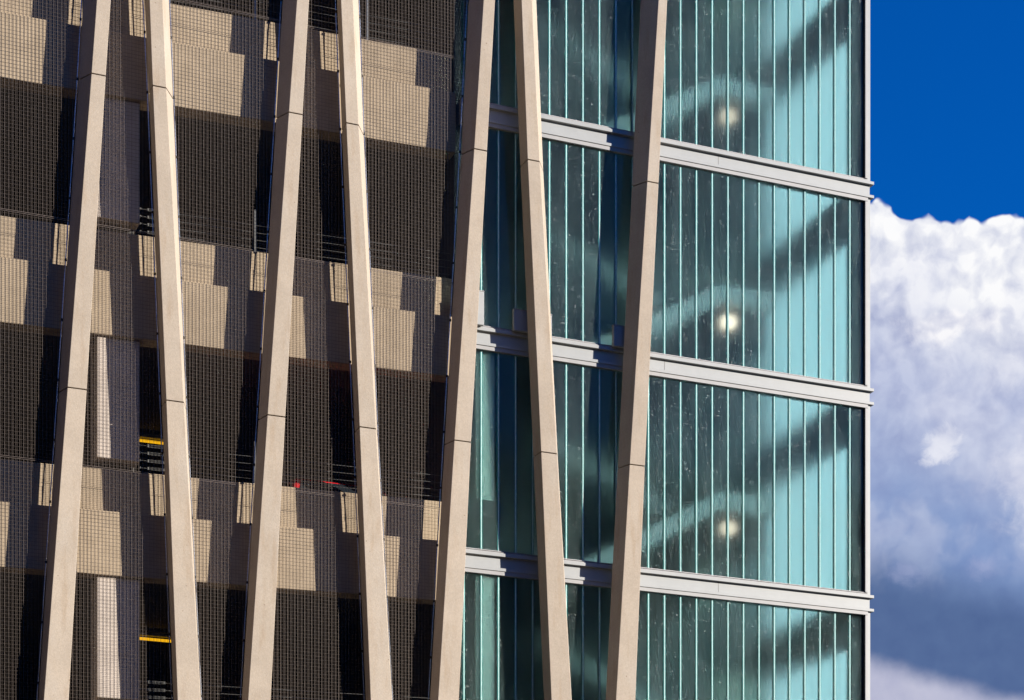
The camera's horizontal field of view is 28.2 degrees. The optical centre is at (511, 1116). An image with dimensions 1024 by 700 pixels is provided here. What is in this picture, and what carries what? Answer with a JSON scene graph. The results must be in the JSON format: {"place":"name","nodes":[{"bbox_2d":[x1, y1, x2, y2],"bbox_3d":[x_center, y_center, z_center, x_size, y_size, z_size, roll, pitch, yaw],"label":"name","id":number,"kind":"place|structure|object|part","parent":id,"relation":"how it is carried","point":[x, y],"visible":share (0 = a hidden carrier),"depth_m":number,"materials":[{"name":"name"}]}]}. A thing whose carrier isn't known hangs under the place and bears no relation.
{"place":"outdoors","nodes":[
{"label":"outdoors","id":0,"kind":"place"},
{"bbox_2d":[1,572,428,699],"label":"deck slab","id":1,"kind":"structure","parent":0,"point":[18,656],"depth_m":32.86,"materials":[{"name":"concrete"}]},
{"bbox_2d":[91,336,139,471],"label":"concrete column","id":2,"kind":"structure","parent":1,"relation":"on","point":[94,406],"depth_m":28.15,"materials":[{"name":"grey concrete"}]},
{"bbox_2d":[140,631,170,642],"bbox_3d":[-5.785,-7.580,32.202,1.150,0.124,0.100,0,0,-22],"label":"tube light","id":3,"kind":"object","parent":1,"relation":"attached to","point":[149,634],"visible":0.25,"depth_m":32.23,"materials":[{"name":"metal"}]},
{"bbox_2d":[1,459,440,604],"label":"parking parapet","id":4,"kind":"structure","parent":1,"relation":"attached to","point":[18,541],"depth_m":28.66,"materials":[{"name":"concrete"}]},
{"bbox_2d":[253,441,255,483],"bbox_3d":[-3.659,-9.299,29.040,0.100,0.621,0.100,0,0,-22],"label":"cable post","id":5,"kind":"object","parent":4,"relation":"on","point":[255,463],"visible":0.39,"depth_m":29.03,"materials":[{"name":"grey metal"}]},
{"bbox_2d":[140,467,438,496],"bbox_3d":[-3.057,-9.098,29.318,4.615,0.128,0.024,0,0,-22],"label":"tension cable","id":6,"kind":"object","parent":5,"relation":"attached to","point":[148,468],"visible":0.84,"depth_m":29.14,"materials":[{"name":"grey metal"}]},
{"bbox_2d":[140,452,439,482],"bbox_3d":[-3.057,-9.308,29.318,4.615,0.128,0.024,0,0,-22],"label":"tension cable","id":7,"kind":"object","parent":5,"relation":"attached to","point":[149,453],"visible":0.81,"depth_m":29.25,"materials":[{"name":"grey metal"}]},
{"bbox_2d":[140,444,440,475],"bbox_3d":[-3.057,-9.413,29.318,4.615,0.128,0.024,0,0,-22],"label":"tension cable","id":8,"kind":"object","parent":5,"relation":"attached to","point":[153,446],"visible":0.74,"depth_m":29.05,"materials":[{"name":"grey metal"}]},
{"bbox_2d":[285,478,388,496],"bbox_3d":[-3.101,-8.797,31.738,1.830,1.496,4.225,0,0,-22],"label":"parked car","id":9,"kind":"object","parent":1,"relation":"on","point":[308,482],"visible":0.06,"depth_m":30.26,"materials":[{"name":"red paint"}]},
{"bbox_3d":[-2.513,-9.285,30.296,1.434,0.291,0.291,0,0,-22],"label":"rear window","id":10,"kind":"part","parent":9,"relation":"part of","materials":[{"name":"glass"}]},
{"bbox_2d":[170,0,397,40],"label":"deck slab","id":11,"kind":"structure","parent":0,"point":[315,9],"depth_m":32.52,"materials":[{"name":"concrete"}]},
{"bbox_2d":[870,0,1023,699],"label":"sky","id":12,"kind":"structure","parent":0,"point":[947,76],"materials":[{"name":"blue"}]},
{"label":"ground","id":13,"kind":"structure","parent":0,"visible":0},
{"bbox_2d":[38,0,110,699],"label":"concrete fin","id":14,"kind":"object","parent":13,"relation":"on","point":[54,683],"visible":1,"depth_m":27.43,"materials":[{"name":"beige concrete"}]},
{"bbox_2d":[0,456,52,699],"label":"panel","id":15,"kind":"object","parent":14,"relation":"attached to","point":[32,597],"visible":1,"depth_m":27.39,"materials":[{"name":"metal"}]},
{"bbox_2d":[0,209,68,461],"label":"panel","id":16,"kind":"object","parent":14,"relation":"attached to","point":[58,363],"visible":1,"depth_m":27.43,"materials":[{"name":"metal"}]},
{"bbox_2d":[0,0,81,220],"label":"panel","id":17,"kind":"object","parent":14,"relation":"attached to","point":[73,128],"visible":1,"depth_m":27.45,"materials":[{"name":"metal"}]},
{"bbox_2d":[70,466,172,699],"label":"panel","id":18,"kind":"object","parent":14,"relation":"attached to","point":[142,633],"visible":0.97,"depth_m":27.88,"materials":[{"name":"metal"}]},
{"bbox_2d":[83,226,163,474],"bbox_3d":[-5.338,-10.488,27.901,1.150,3.293,0.031,0,0,-22],"label":"panel","id":19,"kind":"object","parent":14,"relation":"attached to","point":[159,394],"visible":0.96,"depth_m":27.92,"materials":[{"name":"metal"}]},
{"bbox_2d":[98,0,153,234],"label":"panel","id":20,"kind":"object","parent":14,"relation":"attached to","point":[147,93],"visible":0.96,"depth_m":27.92,"materials":[{"name":"metal"}]},
{"bbox_2d":[145,0,200,699],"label":"concrete fin","id":21,"kind":"object","parent":13,"relation":"on","point":[184,650],"visible":1,"depth_m":27.92,"materials":[{"name":"beige concrete"}]},
{"bbox_2d":[190,479,252,699],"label":"panel","id":22,"kind":"object","parent":21,"relation":"attached to","point":[222,615],"visible":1,"depth_m":28.43,"materials":[{"name":"metal"}]},
{"bbox_2d":[179,239,266,485],"bbox_3d":[-4.025,-10.488,28.437,1.251,3.293,0.031,0,0,-22],"label":"panel","id":23,"kind":"object","parent":21,"relation":"attached to","point":[257,406],"visible":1,"depth_m":28.43,"materials":[{"name":"metal"}]},
{"bbox_2d":[169,0,279,252],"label":"panel","id":24,"kind":"object","parent":21,"relation":"attached to","point":[177,176],"visible":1,"depth_m":28.45,"materials":[{"name":"metal"}]},
{"bbox_2d":[185,0,281,20],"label":"panel","id":25,"kind":"object","parent":21,"relation":"attached to","point":[243,12],"visible":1,"depth_m":28.59,"materials":[{"name":"metal"}]},
{"bbox_2d":[242,0,308,699],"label":"concrete fin","id":26,"kind":"object","parent":13,"relation":"on","point":[258,660],"visible":1,"depth_m":28.48,"materials":[{"name":"beige concrete"}]},
{"bbox_2d":[283,258,355,498],"bbox_3d":[-2.767,-10.488,28.950,1.167,3.293,0.031,0,0,-22],"label":"panel","id":27,"kind":"object","parent":26,"relation":"attached to","point":[328,378],"visible":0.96,"depth_m":29.00,"materials":[{"name":"metal"}]},
{"bbox_2d":[294,27,345,265],"bbox_3d":[-2.748,-13.788,28.958,0.832,3.293,0.031,0,0,-22],"label":"panel","id":28,"kind":"object","parent":26,"relation":"attached to","point":[328,145],"visible":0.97,"depth_m":29.00,"materials":[{"name":"metal"}]},
{"bbox_2d":[308,0,336,32],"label":"panel","id":29,"kind":"object","parent":26,"relation":"attached to","point":[328,11],"visible":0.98,"depth_m":29.00,"materials":[{"name":"metal"}]},
{"bbox_2d":[337,0,391,699],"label":"concrete fin","id":30,"kind":"object","parent":13,"relation":"on","point":[375,638],"visible":1,"depth_m":28.96,"materials":[{"name":"beige concrete"}]},
{"bbox_2d":[271,490,364,699],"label":"panel","id":31,"kind":"object","parent":30,"relation":"attached to","point":[329,590],"visible":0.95,"depth_m":28.98,"materials":[{"name":"metal"}]},
{"bbox_2d":[381,502,439,699],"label":"panel","id":32,"kind":"object","parent":30,"relation":"attached to","point":[409,605],"visible":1,"depth_m":29.47,"materials":[{"name":"metal"}]},
{"bbox_2d":[370,271,452,508],"bbox_3d":[-1.452,-10.488,29.487,1.265,3.293,0.031,0,0,-22],"label":"panel","id":33,"kind":"object","parent":30,"relation":"attached to","point":[408,379],"visible":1,"depth_m":29.46,"materials":[{"name":"metal"}]},
{"bbox_2d":[360,38,464,283],"bbox_3d":[-1.434,-13.788,29.494,1.601,3.293,0.031,0,0,-22],"label":"panel","id":34,"kind":"object","parent":30,"relation":"attached to","point":[409,119],"visible":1,"depth_m":29.46,"materials":[{"name":"metal"}]},
{"bbox_2d":[291,0,459,699],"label":"party wall","id":35,"kind":"structure","parent":13,"relation":"on","point":[429,611],"depth_m":31.50,"materials":[{"name":"grey"}]},
{"bbox_2d":[430,0,494,699],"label":"concrete fin","id":36,"kind":"object","parent":13,"relation":"on","point":[446,662],"visible":1,"depth_m":29.55,"materials":[{"name":"beige concrete"}]},
{"bbox_2d":[359,0,466,59],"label":"panel","id":37,"kind":"object","parent":36,"relation":"attached to","point":[408,28],"visible":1,"depth_m":29.48,"materials":[{"name":"metal"}]},
{"bbox_2d":[514,0,571,699],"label":"concrete fin","id":38,"kind":"object","parent":13,"relation":"on","point":[555,650],"visible":1,"depth_m":30.01,"materials":[{"name":"beige concrete"}]},
{"bbox_2d":[606,0,666,699],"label":"concrete fin","id":39,"kind":"object","parent":13,"relation":"on","point":[623,642],"visible":1,"depth_m":30.62,"materials":[{"name":"beige concrete"}]},
{"bbox_3d":[2.420,-1.546,31.401,6.983,6.293,0.280,0,0,-22],"label":"ground floor wall","id":40,"kind":"object","parent":13,"relation":"on","visible":0},
{"bbox_3d":[1.342,-4.880,34.110,7.033,0.366,6.250,0,0,-22],"label":"aluminium band","id":41,"kind":"object","parent":40,"relation":"on","visible":0},
{"bbox_2d":[460,573,862,699],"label":"channel glass wall","id":42,"kind":"structure","parent":41,"relation":"on","point":[692,648],"depth_m":31.26,"materials":[{"name":"teal glass"}]},
{"bbox_2d":[863,612,869,699],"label":"corner post","id":43,"kind":"object","parent":41,"relation":"on","point":[866,657],"visible":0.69,"depth_m":32.53,"materials":[{"name":"metal"}]},
{"bbox_2d":[465,547,873,614],"bbox_3d":[1.342,-8.180,34.110,7.033,0.366,6.250,0,0,-22],"label":"aluminium band","id":44,"kind":"object","parent":43,"relation":"on","point":[577,572],"visible":0.53,"depth_m":31.34,"materials":[{"name":"paint"}]},
{"bbox_2d":[466,350,862,591],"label":"channel glass wall","id":45,"kind":"structure","parent":44,"relation":"on","point":[751,485],"depth_m":31.37,"materials":[{"name":"teal glass"}]},
{"bbox_2d":[863,405,869,594],"bbox_3d":[4.411,-9.836,35.372,0.304,3.038,6.229,0,0,-22],"label":"corner post","id":46,"kind":"object","parent":44,"relation":"on","point":[866,499],"visible":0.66,"depth_m":32.53,"materials":[{"name":"metal"}]},
{"bbox_2d":[476,325,873,408],"bbox_3d":[1.342,-11.480,34.110,7.033,0.366,6.250,0,0,-22],"label":"aluminium band","id":47,"kind":"object","parent":46,"relation":"on","point":[598,355],"visible":0.55,"depth_m":31.38,"materials":[{"name":"paint"}]},
{"bbox_2d":[477,290,484,326],"bbox_3d":[-0.507,-11.875,29.944,0.197,0.504,0.077,0,0,-22],"label":"fixing bracket","id":48,"kind":"object","parent":47,"relation":"attached to","point":[481,310],"visible":0.51,"depth_m":29.93,"materials":[{"name":"metal"}]},
{"bbox_2d":[512,308,551,333],"bbox_3d":[0.300,-11.782,30.273,0.621,0.318,0.077,0,0,-22],"label":"fixing bracket","id":49,"kind":"object","parent":47,"relation":"attached to","point":[519,321],"visible":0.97,"depth_m":30.17,"materials":[{"name":"metal"}]},
{"bbox_2d":[612,324,624,348],"bbox_3d":[1.750,-11.784,30.864,0.503,0.322,0.077,0,0,-22],"label":"fixing bracket","id":50,"kind":"object","parent":47,"relation":"attached to","point":[618,332],"visible":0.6,"depth_m":30.78,"materials":[{"name":"metal"}]},
{"bbox_2d":[460,123,862,384],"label":"channel glass wall","id":51,"kind":"structure","parent":47,"relation":"on","point":[757,274],"depth_m":31.41,"materials":[{"name":"teal glass"}]},
{"bbox_2d":[863,198,869,387],"bbox_3d":[4.411,-13.136,35.372,0.304,3.038,6.229,0,0,-22],"label":"corner post","id":52,"kind":"object","parent":47,"relation":"on","point":[866,293],"visible":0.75,"depth_m":32.53,"materials":[{"name":"metal"}]},
{"bbox_2d":[458,97,873,201],"bbox_3d":[1.342,-14.780,34.110,7.033,0.366,6.250,0,0,-22],"label":"aluminium band","id":53,"kind":"object","parent":52,"relation":"on","point":[621,141],"visible":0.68,"depth_m":31.39,"materials":[{"name":"paint"}]},
{"bbox_2d":[462,0,862,177],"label":"channel glass wall","id":54,"kind":"structure","parent":53,"relation":"on","point":[780,80],"depth_m":31.58,"materials":[{"name":"teal glass"}]},
{"bbox_2d":[863,0,869,180],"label":"corner post","id":55,"kind":"object","parent":53,"relation":"on","point":[866,89],"visible":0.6,"depth_m":32.53,"materials":[{"name":"metal"}]},
{"bbox_3d":[-2.108,-9.338,29.672,0.100,0.621,0.100,0,0,-22],"label":"cable post","id":56,"kind":"object","parent":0,"visible":0},
{"bbox_2d":[140,459,439,489],"bbox_3d":[-3.057,-9.203,29.318,4.615,0.128,0.024,0,0,-22],"label":"tension cable","id":57,"kind":"object","parent":56,"relation":"attached to","point":[153,461],"visible":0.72,"depth_m":29.02,"materials":[{"name":"grey metal"}]},
{"bbox_3d":[-2.108,-6.038,29.672,0.100,0.621,0.100,0,0,-22],"label":"cable post","id":58,"kind":"object","parent":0,"visible":0},
{"bbox_2d":[140,696,172,699],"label":"tension cable","id":59,"kind":"object","parent":58,"relation":"attached to","point":[155,697],"visible":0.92,"depth_m":28.53,"materials":[{"name":"grey metal"}]},
{"bbox_2d":[140,688,325,699],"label":"tension cable","id":60,"kind":"object","parent":58,"relation":"attached to","point":[148,689],"visible":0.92,"depth_m":28.84,"materials":[{"name":"grey metal"}]},
{"bbox_2d":[140,681,419,697],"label":"tension cable","id":61,"kind":"object","parent":58,"relation":"attached to","point":[154,682],"visible":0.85,"depth_m":28.91,"materials":[{"name":"grey metal"}]},
{"bbox_3d":[-8.056,-4.519,35.233,9.403,0.521,14.669,0,0,-22],"label":"deck slab","id":62,"kind":"object","parent":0,"visible":0},
{"bbox_2d":[91,576,139,699],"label":"concrete column","id":63,"kind":"structure","parent":62,"relation":"on","point":[94,642],"depth_m":28.14,"materials":[{"name":"grey concrete"}]},
{"bbox_3d":[-2.108,-12.638,29.672,0.100,0.621,0.100,0,0,-22],"label":"cable post","id":64,"kind":"object","parent":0,"visible":0},
{"bbox_2d":[140,222,448,267],"bbox_3d":[-3.057,-12.503,29.318,4.615,0.128,0.024,0,0,-22],"label":"tension cable","id":65,"kind":"object","parent":64,"relation":"attached to","point":[147,224],"visible":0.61,"depth_m":29.22,"materials":[{"name":"grey metal"}]},
{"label":"rear wall","id":66,"kind":"object","parent":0,"visible":0},
{"bbox_2d":[1,330,433,486],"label":"deck slab","id":67,"kind":"structure","parent":66,"relation":"attached to","point":[51,405],"depth_m":31.76,"materials":[{"name":"concrete"}]},
{"bbox_2d":[96,97,139,233],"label":"concrete column","id":68,"kind":"structure","parent":67,"relation":"on","point":[117,174],"depth_m":28.15,"materials":[{"name":"grey concrete"}]},
{"bbox_2d":[140,433,162,444],"bbox_3d":[-5.918,-10.880,32.717,1.150,0.124,0.100,0,0,-22],"label":"tube light","id":69,"kind":"object","parent":67,"relation":"attached to","point":[150,436],"visible":0.23,"depth_m":32.74,"materials":[{"name":"metal"}]},
{"bbox_2d":[1,216,451,382],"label":"parking parapet","id":70,"kind":"structure","parent":67,"relation":"attached to","point":[48,307],"depth_m":28.69,"materials":[{"name":"concrete"}]},
{"bbox_2d":[254,210,256,251],"bbox_3d":[-3.659,-12.599,29.040,0.100,0.621,0.100,0,0,-22],"label":"cable post","id":71,"kind":"object","parent":70,"relation":"on","point":[255,230],"visible":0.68,"depth_m":29.03,"materials":[{"name":"grey metal"}]},
{"bbox_2d":[140,230,446,274],"bbox_3d":[-3.057,-12.398,29.318,4.615,0.128,0.024,0,0,-22],"label":"tension cable","id":72,"kind":"object","parent":71,"relation":"attached to","point":[298,253],"visible":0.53,"depth_m":29.11,"materials":[{"name":"grey metal"}]},
{"bbox_2d":[140,215,449,260],"bbox_3d":[-3.057,-12.608,29.318,4.615,0.128,0.024,0,0,-22],"label":"tension cable","id":73,"kind":"object","parent":71,"relation":"attached to","point":[148,217],"visible":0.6,"depth_m":29.10,"materials":[{"name":"grey metal"}]},
{"bbox_2d":[140,207,449,253],"bbox_3d":[-3.057,-12.713,29.318,4.615,0.128,0.024,0,0,-22],"label":"tension cable","id":74,"kind":"object","parent":71,"relation":"attached to","point":[296,231],"visible":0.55,"depth_m":29.31,"materials":[{"name":"grey metal"}]},
{"bbox_2d":[1,87,437,263],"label":"deck slab","id":75,"kind":"structure","parent":66,"relation":"attached to","point":[181,169],"depth_m":31.09,"materials":[{"name":"concrete"}]},
{"bbox_2d":[1,0,455,160],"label":"parking parapet","id":76,"kind":"structure","parent":75,"relation":"attached to","point":[232,68],"depth_m":28.76,"materials":[{"name":"concrete"}]},
{"bbox_2d":[254,0,255,18],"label":"cable post","id":77,"kind":"object","parent":76,"relation":"on","point":[254,9],"visible":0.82,"depth_m":29.03,"materials":[{"name":"grey metal"}]},
{"bbox_2d":[170,0,446,51],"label":"tension cable","id":78,"kind":"object","parent":77,"relation":"attached to","point":[312,26],"visible":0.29,"depth_m":29.42,"materials":[{"name":"grey metal"}]},
{"bbox_2d":[367,0,367,39],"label":"cable post","id":79,"kind":"object","parent":76,"relation":"on","point":[367,19],"visible":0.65,"depth_m":29.66,"materials":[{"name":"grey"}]},
{"bbox_2d":[211,0,448,44],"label":"tension cable","id":80,"kind":"object","parent":79,"relation":"attached to","point":[335,23],"visible":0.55,"depth_m":29.52,"materials":[{"name":"grey metal"}]},
{"bbox_2d":[251,0,448,37],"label":"tension cable","id":81,"kind":"object","parent":79,"relation":"attached to","point":[368,22],"visible":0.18,"depth_m":29.80,"materials":[{"name":"grey metal"}]},
{"bbox_2d":[310,4,448,30],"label":"tension cable","id":82,"kind":"object","parent":79,"relation":"attached to","point":[389,19],"depth_m":29.86,"materials":[{"name":"grey metal"}]}
]}

